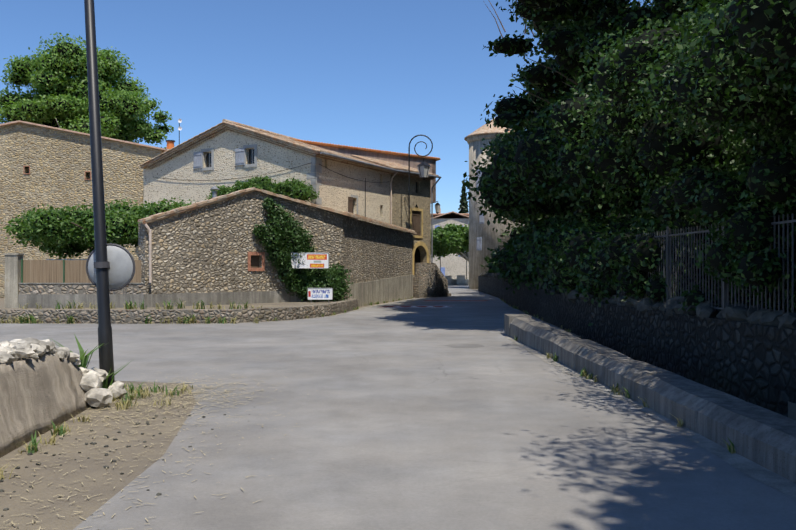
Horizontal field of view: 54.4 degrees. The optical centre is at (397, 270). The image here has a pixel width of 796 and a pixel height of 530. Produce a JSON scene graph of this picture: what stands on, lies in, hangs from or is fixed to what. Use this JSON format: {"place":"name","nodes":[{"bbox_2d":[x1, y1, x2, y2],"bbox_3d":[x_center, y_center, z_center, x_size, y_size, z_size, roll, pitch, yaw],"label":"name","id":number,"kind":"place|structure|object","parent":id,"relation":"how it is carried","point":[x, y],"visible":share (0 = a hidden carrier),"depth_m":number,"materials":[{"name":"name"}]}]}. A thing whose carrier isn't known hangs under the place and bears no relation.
{"place":"outdoors","nodes":[
{"label":"outdoors","id":0,"kind":"place"},
{"bbox_2d":[0,123,164,297],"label":"stone building wall","id":1,"kind":"structure","parent":0,"point":[58,162],"depth_m":47.22,"materials":[{"name":"beige stone"}]},
{"bbox_2d":[23,166,90,179],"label":"barn brick vents","id":2,"kind":"object","parent":1,"relation":"in","point":[29,172],"visible":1,"depth_m":47.19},
{"bbox_2d":[0,120,166,150],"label":"barn roof","id":3,"kind":"structure","parent":1,"relation":"on","point":[56,128],"depth_m":46.96,"materials":[{"name":"brown tile"}]},
{"bbox_2d":[19,284,146,293],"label":"garden wall","id":4,"kind":"structure","parent":0,"point":[72,289],"depth_m":26.40,"materials":[{"name":"beige stone"}]},
{"bbox_2d":[0,31,173,148],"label":"plane trees","id":5,"kind":"object","parent":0,"point":[72,117],"depth_m":66.16,"materials":[{"name":"green plant"}]},
{"bbox_2d":[166,141,173,148],"bbox_3d":[-14.813,-8.136,50.380,0.495,0.500,0.520,0,0,1],"label":"chimney pot","id":6,"kind":"object","parent":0,"point":[170,144],"visible":0.69,"depth_m":50.18,"materials":[{"name":"orange ceramic"}]},
{"bbox_2d":[150,129,315,206],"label":"house wall","id":7,"kind":"structure","parent":0,"point":[271,158],"depth_m":42.72,"materials":[{"name":"white stone"}]},
{"bbox_2d":[194,148,244,168],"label":"window shutters","id":8,"kind":"object","parent":7,"relation":"attached to","point":[239,156],"visible":0.96,"depth_m":42.18,"materials":[{"name":"grey wood"}]},
{"bbox_2d":[206,148,253,166],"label":"house window frames","id":9,"kind":"structure","parent":7,"relation":"in","point":[248,156],"depth_m":42.12,"materials":[{"name":"grey wood"}]},
{"bbox_2d":[156,163,381,221],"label":"house service cables","id":10,"kind":"object","parent":7,"relation":"attached to","point":[291,168],"visible":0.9,"depth_m":43.43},
{"bbox_2d":[141,123,417,173],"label":"house roof slabs","id":11,"kind":"structure","parent":7,"relation":"on","point":[144,166],"depth_m":42.91,"materials":[{"name":"brown tile"}]},
{"bbox_2d":[139,119,438,175],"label":"house roof tiles","id":12,"kind":"object","parent":11,"relation":"on","point":[309,146],"visible":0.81,"depth_m":44.30,"materials":[{"name":"brown tile"}]},
{"bbox_2d":[201,144,357,213],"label":"window frames","id":13,"kind":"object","parent":7,"relation":"attached to","point":[254,146],"visible":0.83,"depth_m":42.94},
{"bbox_2d":[148,125,433,178],"bbox_3d":[-6.067,-6.949,45.550,16.938,2.005,11.756,0,0,1],"label":"roof edge","id":14,"kind":"object","parent":7,"relation":"attached to","point":[257,137],"visible":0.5,"depth_m":42.83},
{"bbox_2d":[307,157,321,204],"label":"house quoins","id":15,"kind":"object","parent":7,"relation":"attached to","point":[317,168],"visible":0.19,"depth_m":40.09,"materials":[{"name":"white stone"}]},
{"bbox_2d":[138,191,342,300],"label":"stone wall","id":16,"kind":"structure","parent":0,"point":[206,249],"depth_m":28.82,"materials":[{"name":"beige stone"}]},
{"bbox_2d":[144,223,151,282],"bbox_3d":[-8.564,-0.606,26.490,0.237,2.039,0.194,0,0,1],"label":"drainpipe","id":17,"kind":"object","parent":16,"relation":"attached to","point":[150,252],"visible":0.98,"depth_m":26.49,"materials":[{"name":"white metal"}]},
{"bbox_2d":[144,291,305,307],"bbox_3d":[-6.240,1.234,29.159,4.871,0.860,5.416,0,0,1],"label":"wall base","id":18,"kind":"object","parent":16,"relation":"attached to","point":[190,299],"visible":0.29,"depth_m":28.78,"materials":[{"name":"grey concrete"}]},
{"bbox_2d":[248,252,264,270],"bbox_3d":[-5.489,-0.356,29.983,0.550,0.740,0.608,0,0,1],"label":"shed brick surround","id":19,"kind":"object","parent":16,"relation":"attached to","point":[249,261],"visible":0.96,"depth_m":29.96,"materials":[{"name":"orange brick"}]},
{"bbox_2d":[251,255,258,267],"bbox_3d":[-5.633,-0.356,30.115,0.383,0.480,0.422,0,0,1],"label":"window opening","id":20,"kind":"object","parent":19,"relation":"in","point":[254,261],"depth_m":30.16,"materials":[{"name":"brown wood"}]},
{"bbox_2d":[138,187,416,233],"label":"shed roof","id":21,"kind":"structure","parent":16,"relation":"on","point":[170,213],"depth_m":29.52,"materials":[{"name":"brown tile"}]},
{"bbox_2d":[210,186,218,197],"bbox_3d":[-7.716,-3.057,32.597,0.361,1.040,0.380,0,0,1],"label":"chimney","id":22,"kind":"object","parent":21,"relation":"on","point":[214,193],"visible":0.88,"depth_m":32.52,"materials":[{"name":"metal"}]},
{"bbox_2d":[206,149,417,207],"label":"windows","id":23,"kind":"structure","parent":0,"point":[250,160],"depth_m":43.32,"materials":[{"name":"black glass"}]},
{"bbox_2d":[307,288,332,299],"bbox_3d":[-3.075,0.918,30.564,1.001,0.474,0.102,0,0,1],"label":"sign frame","id":24,"kind":"object","parent":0,"point":[319,288],"visible":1,"depth_m":30.56,"materials":[{"name":"white metal"}]},
{"bbox_2d":[308,289,331,298],"bbox_3d":[-3.076,0.918,30.578,0.978,0.450,0.098,0,0,1],"label":"sign","id":25,"kind":"object","parent":24,"relation":"in","point":[319,293],"visible":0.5,"depth_m":30.57,"materials":[{"name":"metal"}]},
{"bbox_2d":[0,0,651,212],"label":"sky","id":26,"kind":"structure","parent":0,"point":[381,75],"materials":[{"name":"blue"}]},
{"bbox_2d":[309,157,390,227],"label":"house wall","id":27,"kind":"structure","parent":0,"point":[336,190],"depth_m":43.83,"materials":[{"name":"beige paint"}]},
{"bbox_2d":[348,197,352,212],"bbox_3d":[-2.638,-3.622,43.081,0.243,0.970,0.432,0,0,1],"label":"window shutter","id":28,"kind":"object","parent":27,"relation":"attached to","point":[350,204],"visible":0.77,"depth_m":43.05,"materials":[{"name":"brown wood"}]},
{"bbox_2d":[320,152,440,262],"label":"house zinc gutters","id":29,"kind":"object","parent":27,"relation":"attached to","point":[357,161],"visible":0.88,"depth_m":48.52,"materials":[{"name":"grey metal"}]},
{"bbox_2d":[390,172,397,223],"bbox_3d":[-0.242,-2.193,47.348,0.456,7.713,0.281,0,0,1],"label":"downpipe","id":30,"kind":"object","parent":27,"relation":"attached to","point":[391,198],"visible":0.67,"depth_m":47.40,"materials":[{"name":"beige metal"}]},
{"bbox_2d":[0,285,795,529],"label":"road","id":31,"kind":"structure","parent":0,"point":[404,418],"depth_m":7.56,"materials":[{"name":"grey asphalt"}]},
{"bbox_2d":[24,298,795,497],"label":"road edge dust","id":32,"kind":"object","parent":31,"relation":"on","point":[754,470],"visible":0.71,"depth_m":7.58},
{"bbox_2d":[378,306,448,307],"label":"white road marks","id":33,"kind":"object","parent":31,"relation":"on","point":[414,307],"visible":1,"depth_m":34.80,"materials":[{"name":"paint"}]},
{"bbox_2d":[383,300,487,306],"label":"red road bands","id":34,"kind":"object","parent":31,"relation":"on","point":[438,300],"visible":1,"depth_m":42.97,"materials":[{"name":"paint"}]},
{"bbox_2d":[431,201,466,278],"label":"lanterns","id":35,"kind":"object","parent":31,"relation":"on","point":[437,203],"depth_m":50.81,"materials":[{"name":"black metal"}]},
{"bbox_2d":[433,223,468,261],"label":"tree","id":36,"kind":"object","parent":31,"relation":"on","point":[440,245],"depth_m":83.76,"materials":[{"name":"green plant"}]},
{"bbox_2d":[444,344,484,347],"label":"road patches","id":37,"kind":"object","parent":31,"relation":"on","point":[465,345],"visible":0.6,"depth_m":17.12,"materials":[{"name":"grey asphalt"}]},
{"bbox_2d":[267,297,735,453],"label":"kerb weeds","id":38,"kind":"object","parent":31,"relation":"on","point":[556,358],"visible":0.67,"depth_m":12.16,"materials":[{"name":"green plant"}]},
{"bbox_2d":[0,289,795,529],"bbox_3d":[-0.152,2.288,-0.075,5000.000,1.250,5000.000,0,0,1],"label":"ground","id":39,"kind":"structure","parent":0,"point":[17,505],"depth_m":6.75,"materials":[{"name":"beige soil"}]},
{"bbox_2d":[3,253,24,307],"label":"gate pillar","id":40,"kind":"structure","parent":39,"relation":"on","point":[12,270],"depth_m":26.26,"materials":[{"name":"beige concrete"}]},
{"bbox_2d":[0,354,91,457],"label":"low concrete wall","id":41,"kind":"structure","parent":39,"relation":"on","point":[40,393],"depth_m":7.97,"materials":[{"name":"beige concrete"}]},
{"bbox_2d":[0,337,126,407],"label":"rocks","id":42,"kind":"object","parent":41,"relation":"on","point":[97,395],"visible":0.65,"depth_m":9.25,"materials":[{"name":"white stone"}]},
{"bbox_2d":[46,259,86,259],"bbox_3d":[-13.108,0.419,31.705,1.920,1.790,5.200,0,0,1],"label":"white van body","id":43,"kind":"object","parent":39,"relation":"on","point":[66,259],"visible":0.06,"depth_m":30.86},
{"bbox_2d":[18,283,144,307],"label":"low concrete wall","id":44,"kind":"structure","parent":39,"relation":"on","point":[52,300],"depth_m":26.37,"materials":[{"name":"grey concrete"}]},
{"bbox_2d":[21,259,64,282],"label":"fence posts","id":45,"kind":"object","parent":44,"relation":"on","point":[22,270],"visible":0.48,"depth_m":26.48,"materials":[{"name":"green metal"}]},
{"bbox_2d":[23,260,140,282],"bbox_3d":[-10.821,0.024,26.606,4.162,0.780,0.326,0,0,1],"label":"reed fence","id":46,"kind":"object","parent":45,"relation":"attached to","point":[42,271],"visible":0.64,"depth_m":26.54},
{"bbox_2d":[45,334,132,388],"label":"grass tufts","id":47,"kind":"object","parent":39,"relation":"on","point":[84,358],"depth_m":9.93,"materials":[{"name":"green plant"}]},
{"bbox_2d":[0,381,192,479],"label":"verge grass","id":48,"kind":"structure","parent":39,"relation":"on","point":[128,402],"depth_m":9.43,"materials":[{"name":"beige plant"}]},
{"bbox_2d":[84,0,114,398],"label":"pole","id":49,"kind":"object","parent":39,"relation":"on","point":[106,361],"depth_m":10.12,"materials":[{"name":"black metal"}]},
{"bbox_2d":[86,243,135,290],"bbox_3d":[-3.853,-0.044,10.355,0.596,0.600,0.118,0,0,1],"label":"traffic mirror","id":50,"kind":"object","parent":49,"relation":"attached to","point":[120,270],"visible":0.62,"depth_m":10.34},
{"bbox_2d":[1,194,198,258],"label":"mulberry","id":51,"kind":"object","parent":39,"relation":"on","point":[73,237],"depth_m":30.03,"materials":[{"name":"green plant"}]},
{"bbox_2d":[0,406,249,529],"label":"verge pebbles","id":52,"kind":"object","parent":39,"relation":"on","point":[105,466],"visible":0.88,"depth_m":6.98,"materials":[{"name":"stone"}]},
{"bbox_2d":[0,299,261,323],"bbox_3d":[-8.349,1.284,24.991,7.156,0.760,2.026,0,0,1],"label":"wall weeds","id":53,"kind":"object","parent":39,"relation":"on","point":[70,317],"depth_m":24.99,"materials":[{"name":"green plant"}]},
{"bbox_2d":[143,167,149,208],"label":"house walls","id":54,"kind":"structure","parent":39,"relation":"on","point":[146,184],"depth_m":45.19,"materials":[{"name":"beige paint"}]},
{"bbox_2d":[206,175,319,201],"bbox_3d":[-7.179,-3.834,40.609,6.338,2.302,3.901,0,0,1],"label":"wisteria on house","id":55,"kind":"object","parent":54,"relation":"on","point":[294,186],"depth_m":39.72,"materials":[{"name":"green plant"}]},
{"bbox_2d":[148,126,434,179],"bbox_3d":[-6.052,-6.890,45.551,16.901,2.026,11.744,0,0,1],"label":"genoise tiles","id":56,"kind":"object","parent":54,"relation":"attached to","point":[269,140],"visible":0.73,"depth_m":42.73,"materials":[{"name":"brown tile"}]},
{"bbox_2d":[294,139,440,160],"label":"roof","id":57,"kind":"structure","parent":54,"relation":"on","point":[364,149],"depth_m":50.87,"materials":[{"name":"orange tile"}]},
{"bbox_2d":[310,144,435,201],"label":"block wall","id":58,"kind":"structure","parent":54,"relation":"attached to","point":[415,162],"depth_m":52.41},
{"bbox_2d":[432,160,435,202],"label":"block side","id":59,"kind":"structure","parent":58,"relation":"attached to","point":[433,168],"depth_m":55.10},
{"bbox_2d":[3,368,298,529],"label":"straw clippings","id":60,"kind":"object","parent":39,"relation":"on","point":[159,406],"visible":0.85,"depth_m":8.82,"materials":[{"name":"beige plant"}]},
{"bbox_2d":[0,300,341,309],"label":"terrace grass strip","id":61,"kind":"object","parent":39,"relation":"on","point":[272,305],"visible":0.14,"depth_m":28.20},
{"bbox_2d":[0,298,357,323],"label":"cobble wall","id":62,"kind":"structure","parent":39,"relation":"on","point":[138,316],"depth_m":24.42,"materials":[{"name":"grey stone"}]},
{"bbox_2d":[253,196,353,301],"bbox_3d":[-3.767,-0.674,31.343,3.796,4.594,3.498,0,0,1],"label":"ivy","id":63,"kind":"object","parent":39,"relation":"on","point":[307,276],"depth_m":30.78,"materials":[{"name":"green plant"}]},
{"bbox_2d":[291,252,328,268],"bbox_3d":[-3.512,-0.406,30.870,1.489,0.644,0.346,0,0,1],"label":"sign frame","id":64,"kind":"object","parent":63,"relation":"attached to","point":[312,268],"visible":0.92,"depth_m":30.89,"materials":[{"name":"white metal"}]},
{"bbox_2d":[291,253,327,267],"bbox_3d":[-3.515,-0.406,30.884,1.469,0.620,0.342,0,0,1],"label":"camping sign","id":65,"kind":"object","parent":64,"relation":"attached to","point":[315,260],"visible":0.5,"depth_m":30.88,"materials":[{"name":"metal"}]},
{"bbox_2d":[343,216,411,299],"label":"stone wall","id":66,"kind":"structure","parent":39,"relation":"on","point":[372,252],"depth_m":38.12,"materials":[{"name":"beige stone"}]},
{"bbox_2d":[349,274,412,306],"bbox_3d":[-0.632,0.939,40.371,2.901,1.450,12.329,0,0,1],"label":"wall base","id":67,"kind":"object","parent":66,"relation":"attached to","point":[382,290],"visible":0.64,"depth_m":39.84,"materials":[{"name":"beige concrete"}]},
{"bbox_2d":[408,134,432,232],"bbox_3d":[1.373,-3.341,47.408,1.531,10.009,0.920,0,0,1],"label":"lamp post","id":68,"kind":"object","parent":39,"relation":"on","point":[423,163],"visible":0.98,"depth_m":47.38,"materials":[{"name":"black metal"}]},
{"bbox_2d":[418,166,429,176],"bbox_3d":[1.583,-6.042,47.406,0.780,0.670,0.780,0,0,1],"label":"lantern glass","id":69,"kind":"object","parent":68,"relation":"attached to","point":[423,170],"visible":0.86,"depth_m":47.23,"materials":[{"name":"white glass"}]},
{"bbox_2d":[413,263,450,297],"bbox_3d":[1.792,0.589,49.532,3.396,2.150,4.210,0,0,1],"label":"stone house stair","id":70,"kind":"object","parent":39,"relation":"on","point":[430,280],"visible":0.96,"depth_m":48.36,"materials":[{"name":"beige stone"}]},
{"bbox_2d":[433,218,468,278],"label":"square houses","id":71,"kind":"structure","parent":39,"relation":"on","point":[454,266],"depth_m":99.84,"materials":[{"name":"white paint"}]},
{"bbox_2d":[435,225,462,275],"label":"blue house shutters","id":72,"kind":"object","parent":71,"relation":"attached to","point":[442,268],"visible":0.23,"depth_m":99.82,"materials":[{"name":"blue wood"}]},
{"bbox_2d":[433,208,468,217],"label":"square house roofs","id":73,"kind":"structure","parent":71,"relation":"on","point":[452,214],"depth_m":101.87,"materials":[{"name":"tile"}]},
{"bbox_2d":[445,275,468,284],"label":"low wall","id":74,"kind":"structure","parent":39,"relation":"on","point":[460,280],"depth_m":87.15,"materials":[{"name":"grey concrete"}]},
{"bbox_2d":[458,180,468,212],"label":"cypress","id":75,"kind":"object","parent":39,"relation":"on","point":[465,201],"depth_m":124.45,"materials":[{"name":"green plant"}]},
{"bbox_2d":[466,133,524,288],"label":"round tower","id":76,"kind":"structure","parent":39,"relation":"on","point":[487,233],"depth_m":69.93,"materials":[{"name":"beige stone"}]},
{"bbox_2d":[476,169,483,249],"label":"tower windows","id":77,"kind":"structure","parent":76,"relation":"attached to","point":[479,239],"depth_m":69.85,"materials":[{"name":"grey glass"}]},
{"bbox_2d":[464,118,510,140],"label":"tower roof","id":78,"kind":"structure","parent":76,"relation":"on","point":[484,129],"depth_m":69.64,"materials":[{"name":"tile"}]},
{"bbox_2d":[463,0,795,325],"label":"trees","id":79,"kind":"object","parent":39,"relation":"on","point":[689,24],"depth_m":14.94,"materials":[{"name":"green plant"}]},
{"bbox_2d":[484,0,537,37],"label":"overhead wires","id":80,"kind":"object","parent":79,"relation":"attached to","point":[502,25],"visible":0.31,"depth_m":44.26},
{"bbox_2d":[478,276,795,416],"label":"roadside stone wall","id":81,"kind":"structure","parent":39,"relation":"on","point":[755,364],"depth_m":12.79,"materials":[{"name":"grey stone"}]},
{"bbox_2d":[480,273,795,328],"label":"wall coping stones","id":82,"kind":"object","parent":81,"relation":"on","point":[741,313],"visible":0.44,"depth_m":12.65,"materials":[{"name":"grey stone"}]},
{"bbox_2d":[563,213,795,313],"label":"iron railing","id":83,"kind":"object","parent":81,"relation":"on","point":[724,289],"visible":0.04,"depth_m":12.78,"materials":[{"name":"black metal"}]},
{"bbox_2d":[504,314,795,482],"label":"parapet kerb","id":84,"kind":"structure","parent":39,"relation":"on","point":[763,437],"depth_m":8.58,"materials":[{"name":"concrete"}]},
{"bbox_2d":[391,174,430,262],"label":"house wall","id":85,"kind":"structure","parent":0,"point":[421,198],"depth_m":49.66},
{"bbox_2d":[412,211,419,234],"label":"brown house shutters","id":86,"kind":"object","parent":85,"relation":"attached to","point":[416,221],"visible":0.81,"depth_m":49.95,"materials":[{"name":"brown wood"}]},
{"bbox_2d":[410,207,428,274],"bbox_3d":[1.416,-1.887,50.122,1.271,4.340,1.769,0,0,1],"label":"golden house stonework","id":87,"kind":"object","parent":85,"relation":"attached to","point":[419,243],"visible":0.85,"depth_m":49.88,"materials":[{"name":"yellow stone"}]},
{"bbox_2d":[414,248,419,274],"bbox_3d":[0.005,-0.737,51.224,3.040,2.200,2.887,0,0,1],"label":"doorway","id":88,"kind":"structure","parent":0,"point":[417,256],"depth_m":50.80,"materials":[{"name":"black"}]},
{"bbox_3d":[-24.858,-2.468,54.468,21.100,8.262,13.600,0,0,1],"label":"barn","id":89,"kind":"object","parent":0,"visible":0},
{"bbox_2d":[166,123,179,143],"bbox_3d":[-14.620,-8.486,50.378,0.957,2.700,0.600,0,0,1],"label":"chimney cap and mast","id":90,"kind":"object","parent":89,"relation":"on","point":[179,137],"visible":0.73,"depth_m":50.11,"materials":[{"name":"grey metal"}]}
]}

